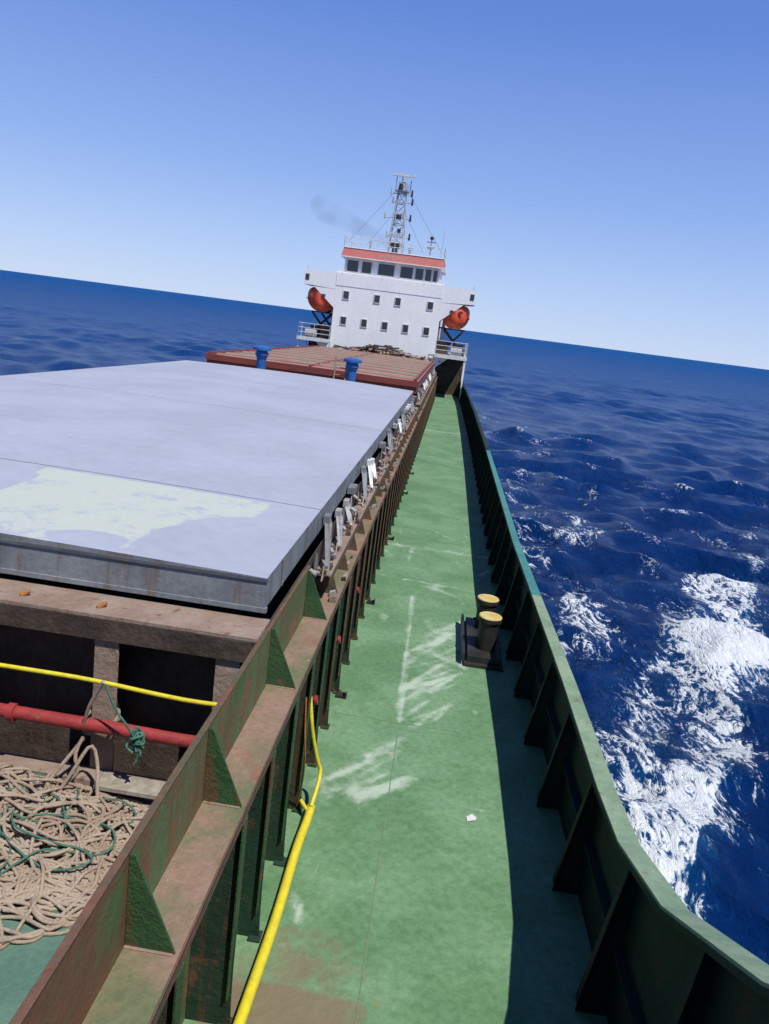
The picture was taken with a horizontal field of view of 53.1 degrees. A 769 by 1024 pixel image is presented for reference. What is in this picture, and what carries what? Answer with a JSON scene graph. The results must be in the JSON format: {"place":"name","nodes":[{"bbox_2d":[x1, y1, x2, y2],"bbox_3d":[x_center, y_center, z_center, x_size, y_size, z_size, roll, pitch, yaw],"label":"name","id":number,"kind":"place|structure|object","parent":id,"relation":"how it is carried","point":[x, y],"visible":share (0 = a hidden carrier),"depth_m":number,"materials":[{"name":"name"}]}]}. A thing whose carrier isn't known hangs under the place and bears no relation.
{"place":"outdoors","nodes":[
{"label":"outdoors","id":0,"kind":"place"},
{"bbox_2d":[0,393,607,1023],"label":"deck","id":1,"kind":"structure","parent":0,"point":[478,921],"depth_m":7.73,"materials":[{"name":"green paint"}]},
{"bbox_2d":[0,372,437,1023],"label":"hatch coaming","id":2,"kind":"object","parent":1,"relation":"on","point":[170,912],"visible":0.75,"depth_m":6.13,"materials":[{"name":"green paint"}]},
{"bbox_2d":[20,589,107,607],"bbox_3d":[-3.063,0.651,6.300,1.635,0.074,0.061,8,13,3],"label":"orange scrap","id":3,"kind":"object","parent":2,"relation":"on","point":[99,605],"visible":1,"depth_m":6.27,"materials":[{"name":"orange"}]},
{"bbox_2d":[44,680,120,803],"bbox_3d":[-2.380,1.784,6.114,0.915,1.072,0.695,8,13,3],"label":"lashing rope","id":4,"kind":"object","parent":2,"relation":"attached to","point":[71,776],"visible":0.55,"depth_m":6.14,"materials":[{"name":"beige fabric"}]},
{"bbox_2d":[0,752,166,1023],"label":"raised well deck","id":5,"kind":"structure","parent":2,"relation":"on","point":[22,967],"depth_m":4.95,"materials":[{"name":"teal paint"}]},
{"bbox_2d":[0,762,150,949],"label":"mooring rope pile","id":6,"kind":"object","parent":5,"relation":"on","point":[78,822],"visible":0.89,"depth_m":5.50,"materials":[{"name":"beige fabric"}]},
{"bbox_2d":[0,702,195,747],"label":"red fire main pipe","id":7,"kind":"object","parent":2,"relation":"attached to","point":[12,711],"visible":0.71,"depth_m":6.14,"materials":[{"name":"metal"}]},
{"bbox_2d":[104,684,144,764],"bbox_3d":[-2.028,1.663,6.040,0.346,0.669,0.121,8,13,3],"label":"green rag rope","id":8,"kind":"object","parent":7,"relation":"attached to","point":[137,740],"visible":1,"depth_m":6.04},
{"bbox_2d":[0,663,217,706],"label":"yellow cable","id":9,"kind":"object","parent":2,"relation":"attached to","point":[110,684],"visible":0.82,"depth_m":5.95,"materials":[{"name":"rubber"}]},
{"bbox_2d":[296,697,306,805],"bbox_3d":[-0.784,2.367,7.463,0.077,1.306,0.294,8,13,3],"label":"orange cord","id":10,"kind":"object","parent":2,"relation":"attached to","point":[304,749],"visible":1,"depth_m":7.29,"materials":[{"name":"fabric"}]},
{"bbox_2d":[299,699,321,810],"bbox_3d":[-0.704,2.212,7.731,0.247,1.434,0.646,2,14,-20],"label":"yellow hose","id":11,"kind":"object","parent":2,"relation":"attached to","point":[314,795],"visible":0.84,"depth_m":7.70,"materials":[{"name":"rubber"}]},
{"bbox_2d":[309,513,332,581],"bbox_3d":[-0.678,0.417,8.709,0.188,0.524,1.302,8,13,0],"label":"hatch cleat","id":12,"kind":"object","parent":2,"relation":"attached to","point":[328,523],"visible":0.94,"depth_m":8.87,"materials":[{"name":"metal"}]},
{"bbox_2d":[312,587,359,704],"bbox_3d":[0.151,-0.486,18.456,0.252,0.255,23.900,8,13,3],"label":"fire hydrant pipe","id":13,"kind":"object","parent":2,"relation":"attached to","point":[315,699],"visible":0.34,"depth_m":9.58,"materials":[{"name":"red metal"}]},
{"bbox_2d":[331,508,342,553],"bbox_3d":[-0.599,0.276,9.705,0.185,0.359,1.330,8,13,0],"label":"hatch cleat","id":14,"kind":"object","parent":2,"relation":"on","point":[338,516],"visible":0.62,"depth_m":9.93,"materials":[{"name":"metal"}]},
{"bbox_2d":[342,498,352,530],"bbox_3d":[-0.510,0.077,10.627,0.190,0.340,1.034,7,13,-1],"label":"hatch cleat","id":15,"kind":"object","parent":2,"relation":"on","point":[347,505],"visible":0.78,"depth_m":10.82,"materials":[{"name":"metal"}]},
{"bbox_2d":[347,483,359,520],"bbox_3d":[-0.462,-0.117,11.220,0.219,0.454,0.744,8,13,3],"label":"hatch cleat","id":16,"kind":"object","parent":2,"relation":"on","point":[352,488],"visible":0.83,"depth_m":11.23,"materials":[{"name":"metal"}]},
{"bbox_2d":[353,466,366,505],"bbox_3d":[-0.351,-0.399,12.406,0.219,0.480,1.258,8,13,3],"label":"hatch cleat","id":17,"kind":"object","parent":2,"relation":"on","point":[364,481],"visible":0.96,"depth_m":12.57,"materials":[{"name":"metal"}]},
{"bbox_2d":[362,459,372,493],"bbox_3d":[-0.258,-0.593,13.321,0.187,0.458,1.179,7,13,0],"label":"hatch cleat","id":18,"kind":"object","parent":2,"relation":"on","point":[370,469],"visible":0.74,"depth_m":13.57,"materials":[{"name":"metal"}]},
{"bbox_2d":[367,458,377,485],"bbox_3d":[-0.199,-0.710,14.001,0.197,0.386,0.977,7,13,-1],"label":"hatch cleat","id":19,"kind":"object","parent":2,"relation":"on","point":[375,479],"visible":0.74,"depth_m":14.19,"materials":[{"name":"metal"}]},
{"bbox_2d":[0,360,412,613],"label":"hatch cover","id":20,"kind":"object","parent":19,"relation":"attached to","point":[154,475],"visible":1,"depth_m":9.82,"materials":[{"name":"grey metal"}]},
{"bbox_2d":[321,379,434,601],"bbox_3d":[1.583,-4.669,32.959,0.271,0.402,49.958,8,13,3],"label":"loose hatch gear","id":21,"kind":"object","parent":2,"relation":"on","point":[333,596],"visible":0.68,"depth_m":11.92,"materials":[{"name":"metal"}]},
{"bbox_2d":[376,463,382,473],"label":"hatch cleat","id":22,"kind":"object","parent":2,"relation":"on","point":[380,469],"visible":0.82,"depth_m":14.90,"materials":[{"name":"metal"}]},
{"bbox_2d":[378,441,387,466],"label":"hatch cleat","id":23,"kind":"object","parent":2,"relation":"on","point":[382,444],"visible":0.95,"depth_m":15.91,"materials":[{"name":"metal"}]},
{"bbox_2d":[382,429,390,458],"bbox_3d":[0.095,-1.504,17.183,0.198,0.528,1.376,8,13,2],"label":"hatch cleat","id":24,"kind":"object","parent":2,"relation":"on","point":[389,442],"visible":0.87,"depth_m":17.37,"materials":[{"name":"metal"}]},
{"bbox_2d":[386,430,393,453],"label":"hatch cleat","id":25,"kind":"object","parent":2,"relation":"on","point":[388,450],"visible":0.72,"depth_m":17.86,"materials":[{"name":"metal"}]},
{"bbox_2d":[392,423,398,442],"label":"hatch cleat","id":26,"kind":"object","parent":2,"relation":"on","point":[395,425],"visible":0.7,"depth_m":19.39,"materials":[{"name":"metal"}]},
{"bbox_2d":[396,419,402,436],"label":"hatch cleat","id":27,"kind":"object","parent":2,"relation":"on","point":[400,428],"visible":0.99,"depth_m":20.97,"materials":[{"name":"metal"}]},
{"bbox_2d":[398,411,404,432],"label":"hatch cleat","id":28,"kind":"object","parent":2,"relation":"on","point":[402,416],"visible":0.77,"depth_m":21.94,"materials":[{"name":"metal"}]},
{"bbox_2d":[401,413,405,429],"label":"hatch cleat","id":29,"kind":"object","parent":2,"relation":"on","point":[404,421],"visible":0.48,"depth_m":22.70,"materials":[{"name":"metal"}]},
{"bbox_2d":[405,406,410,420],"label":"hatch cleat","id":30,"kind":"object","parent":2,"relation":"on","point":[407,416],"visible":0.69,"depth_m":24.34,"materials":[{"name":"metal"}]},
{"bbox_2d":[409,401,413,415],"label":"hatch cleat","id":31,"kind":"object","parent":2,"relation":"on","point":[411,410],"visible":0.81,"depth_m":26.39,"materials":[{"name":"metal"}]},
{"bbox_2d":[253,345,271,368],"bbox_3d":[-4.998,-4.801,30.561,0.720,3.540,0.720,8,13,3],"label":"mushroom ventilator","id":32,"kind":"object","parent":1,"relation":"on","point":[261,353],"visible":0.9,"depth_m":30.08,"materials":[{"name":"blue paint"}]},
{"bbox_2d":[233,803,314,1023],"bbox_3d":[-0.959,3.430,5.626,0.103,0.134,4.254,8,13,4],"label":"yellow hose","id":33,"kind":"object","parent":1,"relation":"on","point":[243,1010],"visible":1,"depth_m":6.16,"materials":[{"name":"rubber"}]},
{"bbox_2d":[344,357,361,381],"bbox_3d":[-1.442,-4.285,30.352,0.720,3.540,0.720,8,13,3],"label":"mushroom ventilator","id":34,"kind":"object","parent":1,"relation":"on","point":[352,366],"visible":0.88,"depth_m":29.87,"materials":[{"name":"blue paint"}]},
{"bbox_2d":[333,357,346,379],"bbox_3d":[-1.803,-5.032,30.113,0.508,2.013,0.466,8,13,3],"label":"hatch ladder","id":35,"kind":"object","parent":34,"relation":"attached to","point":[335,367],"visible":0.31,"depth_m":30.07,"materials":[{"name":"metal"}]},
{"bbox_2d":[336,472,413,698],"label":"deck footplates","id":36,"kind":"object","parent":1,"relation":"on","point":[339,694],"visible":0.95,"depth_m":10.29,"materials":[{"name":"black paint"}]},
{"bbox_2d":[296,236,476,397],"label":"ship superstructure","id":37,"kind":"object","parent":1,"relation":"on","point":[406,303],"visible":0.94,"depth_m":60.20,"materials":[{"name":"white metal"}]},
{"bbox_2d":[340,259,438,335],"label":"windows","id":38,"kind":"structure","parent":37,"relation":"in","point":[387,270],"depth_m":60.05,"materials":[{"name":"black glass"}]},
{"bbox_2d":[333,459,522,1023],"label":"deck weld seam","id":39,"kind":"object","parent":1,"relation":"on","point":[384,826],"visible":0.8,"depth_m":7.62,"materials":[{"name":"paint"}]},
{"bbox_2d":[466,814,475,820],"bbox_3d":[0.904,3.173,7.990,0.116,0.016,0.104,5,14,-10],"label":"paper scrap","id":40,"kind":"object","parent":1,"relation":"on","point":[471,817],"visible":1,"depth_m":7.98,"materials":[{"name":"white paper"}]},
{"bbox_2d":[461,594,502,671],"bbox_3d":[1.599,1.847,12.470,0.640,0.698,1.800,8,13,3],"label":"twin bollard","id":41,"kind":"object","parent":1,"relation":"on","point":[480,646],"visible":1,"depth_m":11.94,"materials":[{"name":"black metal"}]},
{"bbox_2d":[457,381,768,1023],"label":"ship bulwark","id":42,"kind":"object","parent":1,"relation":"attached to","point":[661,953],"visible":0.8,"depth_m":6.28,"materials":[{"name":"green metal"}]},
{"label":"ship","id":43,"kind":"object","parent":1,"relation":"on","visible":0},
{"bbox_2d":[306,287,332,312],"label":"lifeboat","id":44,"kind":"object","parent":43,"relation":"on","point":[318,301],"visible":0.56,"depth_m":60.75,"materials":[{"name":"orange paint"}]},
{"bbox_2d":[348,173,439,253],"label":"radar mast","id":45,"kind":"object","parent":43,"relation":"on","point":[400,190],"visible":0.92,"depth_m":60.33,"materials":[{"name":"white metal"}]},
{"bbox_2d":[351,231,444,256],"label":"signal mast","id":46,"kind":"object","parent":43,"relation":"on","point":[410,251],"visible":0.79,"depth_m":59.89,"materials":[{"name":"white metal"}]},
{"bbox_2d":[443,306,469,329],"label":"lifeboat","id":47,"kind":"object","parent":43,"relation":"on","point":[457,319],"visible":0.69,"depth_m":60.10,"materials":[{"name":"orange paint"}]},
{"bbox_2d":[0,270,768,964],"bbox_3d":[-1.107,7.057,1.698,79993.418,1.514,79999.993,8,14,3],"label":"sea water","id":48,"kind":"structure","parent":0,"point":[636,488],"depth_m":34.90,"materials":[{"name":"blue liquid"}]},
{"bbox_2d":[0,0,768,369],"label":"sky","id":49,"kind":"structure","parent":0,"point":[596,171],"materials":[{"name":"blue"}]},
{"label":"hatch cleat","id":50,"kind":"object","parent":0,"visible":0},
{"bbox_2d":[205,345,434,393],"bbox_3d":[-1.771,-8.790,45.071,8.850,0.580,28.080,8,13,3],"label":"hatch cover","id":51,"kind":"object","parent":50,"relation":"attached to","point":[398,372],"visible":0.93,"depth_m":34.66,"materials":[{"name":"red metal"}]},
{"bbox_2d":[333,344,442,361],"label":"dunnage pile","id":52,"kind":"object","parent":51,"relation":"on","point":[386,349],"visible":0.98,"depth_m":56.85,"materials":[{"name":"wood"}]}
]}

